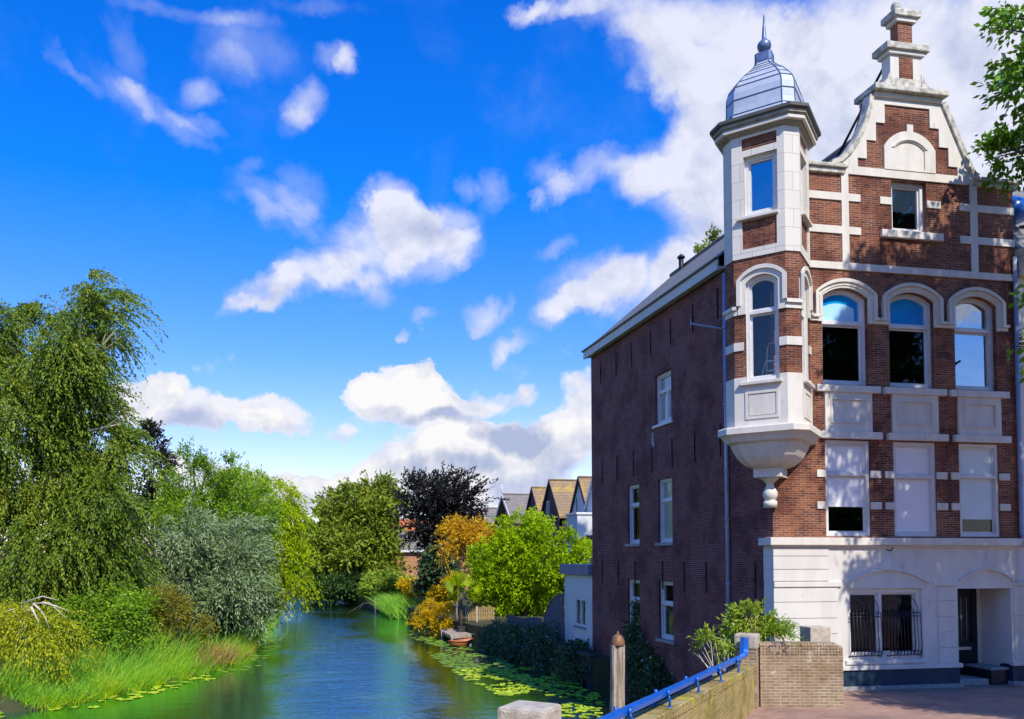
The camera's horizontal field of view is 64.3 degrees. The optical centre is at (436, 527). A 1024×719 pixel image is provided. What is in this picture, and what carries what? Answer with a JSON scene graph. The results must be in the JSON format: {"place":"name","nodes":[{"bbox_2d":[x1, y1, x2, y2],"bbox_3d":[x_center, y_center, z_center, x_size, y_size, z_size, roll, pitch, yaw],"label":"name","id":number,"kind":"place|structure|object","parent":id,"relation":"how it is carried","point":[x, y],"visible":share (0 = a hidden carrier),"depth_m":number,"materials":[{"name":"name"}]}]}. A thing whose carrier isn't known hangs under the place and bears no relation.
{"place":"outdoors","nodes":[
{"label":"outdoors","id":0,"kind":"place"},
{"bbox_2d":[0,622,222,699],"bbox_3d":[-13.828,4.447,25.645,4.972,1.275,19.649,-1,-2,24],"label":"bank grass","id":1,"kind":"structure","parent":0,"point":[84,659],"depth_m":28.70,"materials":[{"name":"green plant"}]},
{"bbox_2d":[0,581,292,712],"bbox_3d":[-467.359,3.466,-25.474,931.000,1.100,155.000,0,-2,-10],"label":"bank","id":2,"kind":"structure","parent":0,"point":[6,706],"depth_m":26.04,"materials":[{"name":"green plant"}]},
{"bbox_2d":[0,596,115,710],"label":"weeping bush","id":3,"kind":"object","parent":2,"relation":"on","point":[9,627],"visible":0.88,"depth_m":25.09,"materials":[{"name":"green plant"}]},
{"bbox_2d":[0,472,140,608],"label":"willow tree","id":4,"kind":"object","parent":2,"relation":"on","point":[36,537],"visible":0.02,"depth_m":49.11,"materials":[{"name":"green plant"}]},
{"bbox_2d":[0,267,178,651],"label":"weeping birch","id":5,"kind":"object","parent":2,"relation":"on","point":[50,392],"visible":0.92,"depth_m":32.20,"materials":[{"name":"green plant"}]},
{"bbox_2d":[28,578,173,661],"bbox_3d":[-13.051,3.932,31.359,6.703,4.056,4.068,0,-2,11],"label":"bank shrub","id":6,"kind":"object","parent":2,"relation":"on","point":[132,609],"visible":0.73,"depth_m":30.60,"materials":[{"name":"green plant"}]},
{"bbox_2d":[128,417,182,584],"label":"copper tree","id":7,"kind":"object","parent":2,"relation":"on","point":[153,431],"visible":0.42,"depth_m":49.83,"materials":[{"name":"black plant"}]},
{"bbox_2d":[79,486,240,603],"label":"tree","id":8,"kind":"object","parent":2,"relation":"on","point":[143,523],"visible":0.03,"depth_m":54.25,"materials":[{"name":"green plant"}]},
{"bbox_2d":[125,582,219,652],"bbox_3d":[-10.704,3.690,32.412,3.056,3.082,4.025,2,-3,-39],"label":"olive bush","id":9,"kind":"object","parent":2,"relation":"on","point":[167,615],"visible":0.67,"depth_m":31.97,"materials":[{"name":"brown plant"}]},
{"bbox_2d":[133,494,291,645],"bbox_3d":[-10.677,2.078,38.197,7.651,7.257,6.145,0,-2,-10],"label":"silver willow","id":10,"kind":"object","parent":2,"relation":"on","point":[212,564],"visible":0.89,"depth_m":37.20,"materials":[{"name":"green plant"}]},
{"bbox_2d":[139,433,289,579],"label":"tall willow","id":11,"kind":"object","parent":2,"relation":"on","point":[218,483],"visible":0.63,"depth_m":46.76,"materials":[{"name":"green plant"}]},
{"bbox_2d":[175,637,269,668],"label":"dry reeds","id":12,"kind":"object","parent":2,"relation":"on","point":[221,654],"visible":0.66,"depth_m":32.10,"materials":[{"name":"beige plant"}]},
{"bbox_2d":[174,589,288,642],"bbox_3d":[-10.263,4.528,39.778,5.406,3.443,3.893,-1,-2,26],"label":"bank shrub","id":13,"kind":"object","parent":2,"relation":"on","point":[231,627],"visible":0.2,"depth_m":39.27,"materials":[{"name":"green plant"}]},
{"bbox_2d":[205,605,284,662],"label":"reeds","id":14,"kind":"object","parent":2,"relation":"on","point":[233,639],"visible":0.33,"depth_m":36.97,"materials":[{"name":"green plant"}]},
{"bbox_2d":[204,460,328,620],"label":"yellow willow","id":15,"kind":"object","parent":2,"relation":"on","point":[295,548],"visible":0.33,"depth_m":56.90,"materials":[{"name":"green plant"}]},
{"bbox_2d":[0,592,652,718],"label":"water","id":16,"kind":"structure","parent":0,"point":[335,661],"depth_m":28.13,"materials":[{"name":"blue liquid"}]},
{"bbox_2d":[0,632,268,713],"bbox_3d":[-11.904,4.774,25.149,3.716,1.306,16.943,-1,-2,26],"label":"reeds","id":17,"kind":"object","parent":16,"relation":"on","point":[85,682],"visible":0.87,"depth_m":26.50,"materials":[{"name":"green plant"}]},
{"bbox_2d":[347,597,375,612],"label":"canal post","id":18,"kind":"object","parent":16,"relation":"in","point":[365,603],"visible":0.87,"depth_m":64.22,"materials":[{"name":"grey wood"}]},
{"bbox_2d":[219,630,531,673],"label":"distant lily pads","id":19,"kind":"object","parent":16,"relation":"on","point":[450,662],"visible":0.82,"depth_m":36.18,"materials":[{"name":"green plant"}]},
{"bbox_2d":[448,638,472,646],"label":"rowing boat","id":20,"kind":"object","parent":16,"relation":"on","point":[461,642],"visible":0.98,"depth_m":40.05,"materials":[{"name":"brown wood"}]},
{"bbox_2d":[610,631,624,718],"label":"mooring post","id":21,"kind":"object","parent":16,"relation":"in","point":[617,680],"visible":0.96,"depth_m":14.74,"materials":[{"name":"brown wood"}]},
{"bbox_2d":[349,590,610,684],"bbox_3d":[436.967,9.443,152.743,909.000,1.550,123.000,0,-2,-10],"label":"bank","id":22,"kind":"structure","parent":0,"point":[601,669],"depth_m":42.78,"materials":[{"name":"green plant"}]},
{"bbox_2d":[280,520,316,586],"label":"tree","id":23,"kind":"object","parent":22,"relation":"on","point":[300,556],"visible":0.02,"depth_m":109.90,"materials":[{"name":"green plant"}]},
{"bbox_2d":[300,500,349,546],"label":"tree","id":24,"kind":"object","parent":22,"relation":"on","point":[313,509],"depth_m":113.54,"materials":[{"name":"green plant"}]},
{"bbox_2d":[295,565,372,605],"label":"bank shrub","id":25,"kind":"object","parent":22,"relation":"on","point":[347,590],"visible":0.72,"depth_m":74.29,"materials":[{"name":"green plant"}]},
{"bbox_2d":[297,469,412,603],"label":"chestnut tree","id":26,"kind":"object","parent":22,"relation":"on","point":[360,522],"visible":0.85,"depth_m":77.35,"materials":[{"name":"green plant"}]},
{"bbox_2d":[354,567,417,601],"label":"bank shrub","id":27,"kind":"object","parent":22,"relation":"on","point":[374,581],"visible":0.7,"depth_m":69.42,"materials":[{"name":"green plant"}]},
{"bbox_2d":[363,589,425,619],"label":"reeds","id":28,"kind":"object","parent":22,"relation":"on","point":[391,606],"visible":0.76,"depth_m":58.99,"materials":[{"name":"green plant"}]},
{"bbox_2d":[391,576,420,603],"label":"golden shrub","id":29,"kind":"object","parent":22,"relation":"on","point":[406,584],"visible":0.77,"depth_m":60.12,"materials":[{"name":"yellow plant"}]},
{"bbox_2d":[393,519,422,530],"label":"orange roofed house","id":30,"kind":"structure","parent":22,"relation":"on","point":[400,521],"depth_m":103.20,"materials":[{"name":"brick"}]},
{"bbox_2d":[412,592,425,602],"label":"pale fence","id":31,"kind":"object","parent":22,"relation":"on","point":[420,599],"visible":0.01,"depth_m":60.55,"materials":[{"name":"grey wood"}]},
{"bbox_2d":[406,598,455,637],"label":"golden shrub","id":32,"kind":"object","parent":22,"relation":"on","point":[426,617],"visible":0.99,"depth_m":45.10,"materials":[{"name":"yellow plant"}]},
{"bbox_2d":[389,531,472,588],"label":"brick house","id":33,"kind":"structure","parent":22,"relation":"on","point":[411,559],"depth_m":80.76,"materials":[{"name":"brick"}]},
{"bbox_2d":[410,542,466,602],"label":"ivy shrub","id":34,"kind":"object","parent":22,"relation":"on","point":[429,573],"visible":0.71,"depth_m":56.38,"materials":[{"name":"green plant"}]},
{"bbox_2d":[424,569,465,605],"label":"golden shrub","id":35,"kind":"object","parent":22,"relation":"on","point":[438,593],"visible":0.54,"depth_m":50.40,"materials":[{"name":"yellow plant"}]},
{"bbox_2d":[385,460,509,594],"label":"copper beech","id":36,"kind":"object","parent":22,"relation":"on","point":[440,500],"visible":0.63,"depth_m":59.91,"materials":[{"name":"black plant"}]},
{"bbox_2d":[433,627,471,639],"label":"jetty","id":37,"kind":"object","parent":22,"relation":"on","point":[453,634],"visible":0.48,"depth_m":42.30,"materials":[{"name":"grey wood"}]},
{"bbox_2d":[457,626,465,631],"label":"crate","id":38,"kind":"object","parent":37,"relation":"on","point":[461,628],"visible":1,"depth_m":43.05,"materials":[{"name":"grey wood"}]},
{"bbox_2d":[456,603,457,619],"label":"wooden post","id":39,"kind":"object","parent":22,"relation":"on","point":[456,611],"visible":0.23,"depth_m":45.34,"materials":[{"name":"grey wood"}]},
{"bbox_2d":[443,570,484,625],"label":"fan palm","id":40,"kind":"object","parent":22,"relation":"on","point":[456,580],"visible":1,"depth_m":43.41,"materials":[{"name":"green plant"}]},
{"bbox_2d":[429,512,503,609],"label":"sumac tree","id":41,"kind":"object","parent":22,"relation":"on","point":[468,533],"visible":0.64,"depth_m":50.39,"materials":[{"name":"orange plant"}]},
{"bbox_2d":[465,603,467,620],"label":"wooden post","id":42,"kind":"object","parent":22,"relation":"on","point":[466,616],"visible":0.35,"depth_m":44.42,"materials":[{"name":"grey wood"}]},
{"bbox_2d":[476,606,477,621],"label":"wooden post","id":43,"kind":"object","parent":22,"relation":"on","point":[476,613],"visible":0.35,"depth_m":43.28,"materials":[{"name":"grey wood"}]},
{"bbox_2d":[467,605,494,620],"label":"picket fence","id":44,"kind":"object","parent":22,"relation":"on","point":[472,613],"visible":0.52,"depth_m":44.39,"materials":[{"name":"grey wood"}]},
{"bbox_2d":[482,507,498,582],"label":"gabled house","id":45,"kind":"structure","parent":22,"relation":"on","point":[492,510],"depth_m":97.55,"materials":[{"name":"tile"}]},
{"bbox_2d":[471,616,512,652],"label":"quay creeper","id":46,"kind":"object","parent":22,"relation":"on","point":[492,640],"visible":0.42,"depth_m":38.64,"materials":[{"name":"green plant"}]},
{"bbox_2d":[493,493,528,536],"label":"gabled house","id":47,"kind":"structure","parent":22,"relation":"on","point":[515,502],"depth_m":87.23,"materials":[{"name":"grey brick"}]},
{"bbox_2d":[491,619,543,662],"bbox_3d":[3.790,5.457,35.628,2.706,2.737,3.999,0,-2,-10],"label":"quay creeper","id":48,"kind":"object","parent":22,"relation":"on","point":[514,642],"visible":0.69,"depth_m":35.33,"materials":[{"name":"green plant"}]},
{"bbox_2d":[507,614,541,634],"bbox_3d":[4.149,4.529,38.707,0.070,0.839,6.000,0,-2,-10],"label":"board fence","id":49,"kind":"object","parent":22,"relation":"on","point":[530,620],"visible":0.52,"depth_m":38.45,"materials":[{"name":"grey wood"}]},
{"bbox_2d":[461,504,591,616],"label":"lime tree","id":50,"kind":"object","parent":22,"relation":"on","point":[518,571],"visible":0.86,"depth_m":46.47,"materials":[{"name":"green plant"}]},
{"bbox_2d":[524,486,545,543],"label":"gabled house","id":51,"kind":"structure","parent":22,"relation":"on","point":[536,495],"depth_m":82.44,"materials":[{"name":"brown tile"}]},
{"bbox_2d":[514,620,564,673],"bbox_3d":[4.606,5.324,32.721,2.799,3.089,4.001,0,-2,0],"label":"quay creeper","id":52,"kind":"object","parent":22,"relation":"on","point":[544,661],"visible":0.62,"depth_m":32.46,"materials":[{"name":"green plant"}]},
{"bbox_2d":[543,593,563,641],"bbox_3d":[4.922,3.840,34.441,0.120,2.220,2.687,0,-2,-10],"label":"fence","id":53,"kind":"object","parent":22,"relation":"on","point":[554,611],"visible":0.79,"depth_m":33.92,"materials":[{"name":"grey wood"}]},
{"bbox_2d":[541,479,576,590],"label":"gabled house","id":54,"kind":"structure","parent":22,"relation":"on","point":[558,497],"depth_m":76.31,"materials":[{"name":"brown tile"}]},
{"bbox_2d":[547,501,549,519],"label":"window","id":55,"kind":"structure","parent":54,"relation":"in","point":[548,511],"depth_m":77.88,"materials":[{"name":"glass"}]},
{"bbox_2d":[549,636,592,682],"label":"quay creeper","id":56,"kind":"object","parent":22,"relation":"on","point":[573,672],"visible":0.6,"depth_m":29.47,"materials":[{"name":"green plant"}]},
{"bbox_2d":[549,641,598,684],"bbox_3d":[5.067,5.330,30.660,0.350,1.580,4.900,0,-2,-10],"label":"sheet piling","id":57,"kind":"object","parent":22,"relation":"on","point":[587,656],"visible":0.32,"depth_m":28.86,"materials":[{"name":"grey metal"}]},
{"bbox_2d":[560,564,592,649],"bbox_3d":[6.979,3.029,31.973,3.350,3.170,3.250,0,-2,-10],"label":"annex","id":58,"kind":"object","parent":22,"relation":"on","point":[578,603],"visible":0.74,"depth_m":31.53,"materials":[{"name":"white paint"}]},
{"bbox_2d":[575,597,585,627],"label":"window","id":59,"kind":"structure","parent":58,"relation":"in","point":[577,623],"depth_m":31.35,"materials":[{"name":"white paint"}]},
{"bbox_2d":[565,512,591,563],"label":"flat roofed block","id":60,"kind":"structure","parent":22,"relation":"on","point":[581,522],"depth_m":60.67,"materials":[{"name":"white paint"}]},
{"bbox_2d":[585,535,591,562],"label":"window","id":61,"kind":"structure","parent":60,"relation":"in","point":[589,537],"depth_m":60.62,"materials":[{"name":"grey glass"}]},
{"bbox_2d":[569,476,591,512],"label":"gabled house","id":62,"kind":"structure","parent":22,"relation":"on","point":[580,493],"depth_m":69.25,"materials":[{"name":"brown tile"}]},
{"bbox_2d":[575,496,577,511],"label":"window","id":63,"kind":"structure","parent":62,"relation":"in","point":[576,498],"depth_m":70.14,"materials":[{"name":"grey glass"}]},
{"bbox_2d":[583,477,591,511],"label":"gabled house","id":64,"kind":"structure","parent":22,"relation":"on","point":[588,505],"depth_m":63.04,"materials":[{"name":"white wood"}]},
{"bbox_2d":[692,223,722,254],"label":"tree","id":65,"kind":"object","parent":22,"relation":"on","point":[712,238],"visible":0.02,"depth_m":44.34,"materials":[{"name":"green plant"}]},
{"bbox_2d":[686,622,739,675],"bbox_3d":[5.933,3.050,17.062,1.193,2.194,0.982,0,-2,-10],"label":"planter shrub","id":66,"kind":"object","parent":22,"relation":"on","point":[709,636],"visible":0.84,"depth_m":17.04,"materials":[{"name":"green plant"}]},
{"bbox_2d":[581,1,1023,699],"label":"corner house","id":67,"kind":"structure","parent":22,"relation":"on","point":[849,471],"depth_m":19.70,"materials":[{"name":"brick"}]},
{"bbox_2d":[630,484,639,543],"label":"window","id":68,"kind":"structure","parent":67,"relation":"in","point":[634,489],"depth_m":26.82,"materials":[{"name":"white paint"}]},
{"bbox_2d":[630,579,639,629],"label":"window","id":69,"kind":"structure","parent":67,"relation":"in","point":[632,594],"depth_m":26.86,"materials":[{"name":"white paint"}]},
{"bbox_2d":[619,598,674,704],"bbox_3d":[6.545,3.990,25.168,1.254,3.542,3.821,0,-2,-10],"label":"wall ivy","id":70,"kind":"object","parent":67,"relation":"attached to","point":[651,677],"depth_m":25.29,"materials":[{"name":"green plant"}]},
{"bbox_2d":[657,370,670,423],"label":"window","id":71,"kind":"structure","parent":67,"relation":"in","point":[663,380],"depth_m":24.76,"materials":[{"name":"white glass"}]},
{"bbox_2d":[660,478,672,542],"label":"window","id":72,"kind":"structure","parent":67,"relation":"in","point":[665,484],"depth_m":24.60,"materials":[{"name":"white paint"}]},
{"bbox_2d":[661,581,673,640],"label":"window","id":73,"kind":"structure","parent":67,"relation":"in","point":[666,613],"depth_m":24.50,"materials":[{"name":"white paint"}]},
{"bbox_2d":[745,151,777,215],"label":"window","id":74,"kind":"structure","parent":67,"relation":"in","point":[760,171],"depth_m":18.55,"materials":[{"name":"blue glass"}]},
{"bbox_2d":[746,275,779,380],"bbox_3d":[7.423,-4.533,18.394,0.700,2.400,0.110,-1,-2,35],"label":"window","id":75,"kind":"structure","parent":67,"relation":"in","point":[751,313],"depth_m":18.45,"materials":[{"name":"white paint"}]},
{"bbox_2d":[761,342,775,375],"bbox_3d":[7.630,-3.690,18.627,0.567,1.138,0.168,-1,-2,35],"label":"stepladder","id":76,"kind":"object","parent":67,"relation":"on","point":[766,361],"visible":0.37,"depth_m":18.61,"materials":[{"name":"metal"}]},
{"bbox_2d":[800,163,801,211],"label":"window","id":77,"kind":"structure","parent":67,"relation":"in","point":[800,163],"depth_m":18.90,"materials":[{"name":"white paint"}]},
{"bbox_2d":[801,300,805,378],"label":"window","id":78,"kind":"structure","parent":67,"relation":"in","point":[802,311],"depth_m":18.76,"materials":[{"name":"white paint"}]},
{"bbox_2d":[822,290,865,385],"bbox_3d":[9.724,-4.565,19.494,1.220,2.320,0.110,0,-2,-10],"label":"window","id":79,"kind":"structure","parent":67,"relation":"in","point":[843,342],"depth_m":19.52,"materials":[{"name":"glass"}]},
{"bbox_2d":[825,440,869,535],"bbox_3d":[9.746,-0.929,19.300,1.180,2.300,0.110,0,-2,-10],"label":"window","id":80,"kind":"structure","parent":67,"relation":"in","point":[846,462],"depth_m":19.32,"materials":[{"name":"white paint"}]},
{"bbox_2d":[847,588,920,658],"bbox_3d":[10.624,2.279,19.336,2.000,1.670,0.111,0,-2,-10],"label":"window","id":81,"kind":"structure","parent":67,"relation":"in","point":[884,598],"depth_m":19.35,"materials":[{"name":"white paint"}]},
{"bbox_2d":[891,182,923,231],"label":"window","id":82,"kind":"structure","parent":67,"relation":"in","point":[906,198],"depth_m":19.97,"materials":[{"name":"glass"}]},
{"bbox_2d":[889,294,931,387],"bbox_3d":[11.501,-4.554,19.812,1.230,2.320,0.110,0,-2,-10],"label":"window","id":83,"kind":"structure","parent":67,"relation":"in","point":[909,327],"depth_m":19.85,"materials":[{"name":"glass"}]},
{"bbox_2d":[893,442,936,536],"bbox_3d":[11.533,-0.918,19.620,1.170,2.300,0.110,0,-2,-10],"label":"window","id":84,"kind":"structure","parent":67,"relation":"in","point":[913,462],"depth_m":19.64,"materials":[{"name":"white paint"}]},
{"bbox_2d":[957,588,977,674],"bbox_3d":[13.337,2.639,20.623,0.960,2.220,0.070,0,-2,-10],"label":"front door","id":85,"kind":"structure","parent":67,"relation":"in","point":[968,651],"depth_m":20.66,"materials":[{"name":"paint"}]},
{"bbox_2d":[954,298,993,390],"bbox_3d":[13.267,-4.543,20.128,1.180,2.320,0.110,0,-2,-10],"label":"window","id":86,"kind":"structure","parent":67,"relation":"in","point":[973,331],"depth_m":20.16,"materials":[{"name":"glass"}]},
{"bbox_2d":[958,444,998,536],"bbox_3d":[13.295,-0.907,19.936,1.130,2.300,0.110,0,-2,-10],"label":"window","id":87,"kind":"structure","parent":67,"relation":"in","point":[978,463],"depth_m":19.96,"materials":[{"name":"white paint"}]},
{"bbox_2d":[0,0,1023,557],"label":"sky","id":88,"kind":"structure","parent":0,"point":[369,235],"materials":[{"name":"blue"}]},
{"bbox_2d":[745,684,1023,718],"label":"street","id":89,"kind":"structure","parent":0,"point":[1001,701],"depth_m":16.95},
{"bbox_2d":[498,700,560,718],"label":"parapet pillar","id":90,"kind":"structure","parent":89,"relation":"on","point":[520,709],"depth_m":6.83,"materials":[{"name":"grey stone"}]},
{"bbox_2d":[624,665,753,718],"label":"bridge parapet","id":91,"kind":"structure","parent":89,"relation":"on","point":[731,696],"depth_m":13.29,"materials":[{"name":"yellow brick"}]},
{"bbox_2d":[597,637,748,718],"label":"bridge rail","id":92,"kind":"object","parent":91,"relation":"attached to","point":[633,707],"visible":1,"depth_m":11.43,"materials":[{"name":"blue metal"}]},
{"bbox_2d":[734,632,759,708],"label":"parapet pillar","id":93,"kind":"structure","parent":89,"relation":"on","point":[751,658],"depth_m":16.77,"materials":[{"name":"brick"}]},
{"bbox_2d":[714,597,791,640],"bbox_3d":[6.952,2.676,17.640,1.722,2.390,1.525,0,-2,8],"label":"planter shrub","id":94,"kind":"object","parent":89,"relation":"on","point":[737,625],"visible":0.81,"depth_m":17.43,"materials":[{"name":"green plant"}]},
{"bbox_2d":[755,616,806,643],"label":"planter shrub","id":95,"kind":"object","parent":89,"relation":"on","point":[787,627],"visible":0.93,"depth_m":17.06,"materials":[{"name":"green plant"}]},
{"bbox_2d":[759,641,843,706],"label":"wing wall","id":96,"kind":"structure","parent":89,"relation":"on","point":[803,674],"depth_m":16.90,"materials":[{"name":"brick"}]},
{"bbox_2d":[800,625,830,641],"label":"stone block","id":97,"kind":"structure","parent":96,"relation":"on","point":[811,633],"depth_m":17.93,"materials":[{"name":"white stone"}]},
{"bbox_2d":[967,0,1023,382],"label":"street tree","id":98,"kind":"object","parent":89,"relation":"on","point":[1001,139],"visible":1,"depth_m":19.13,"materials":[{"name":"green plant"}]},
{"bbox_2d":[1012,190,1023,560],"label":"neighbour house","id":99,"kind":"structure","parent":0,"point":[1018,207],"depth_m":20.23,"materials":[{"name":"blue stone"}]}
]}

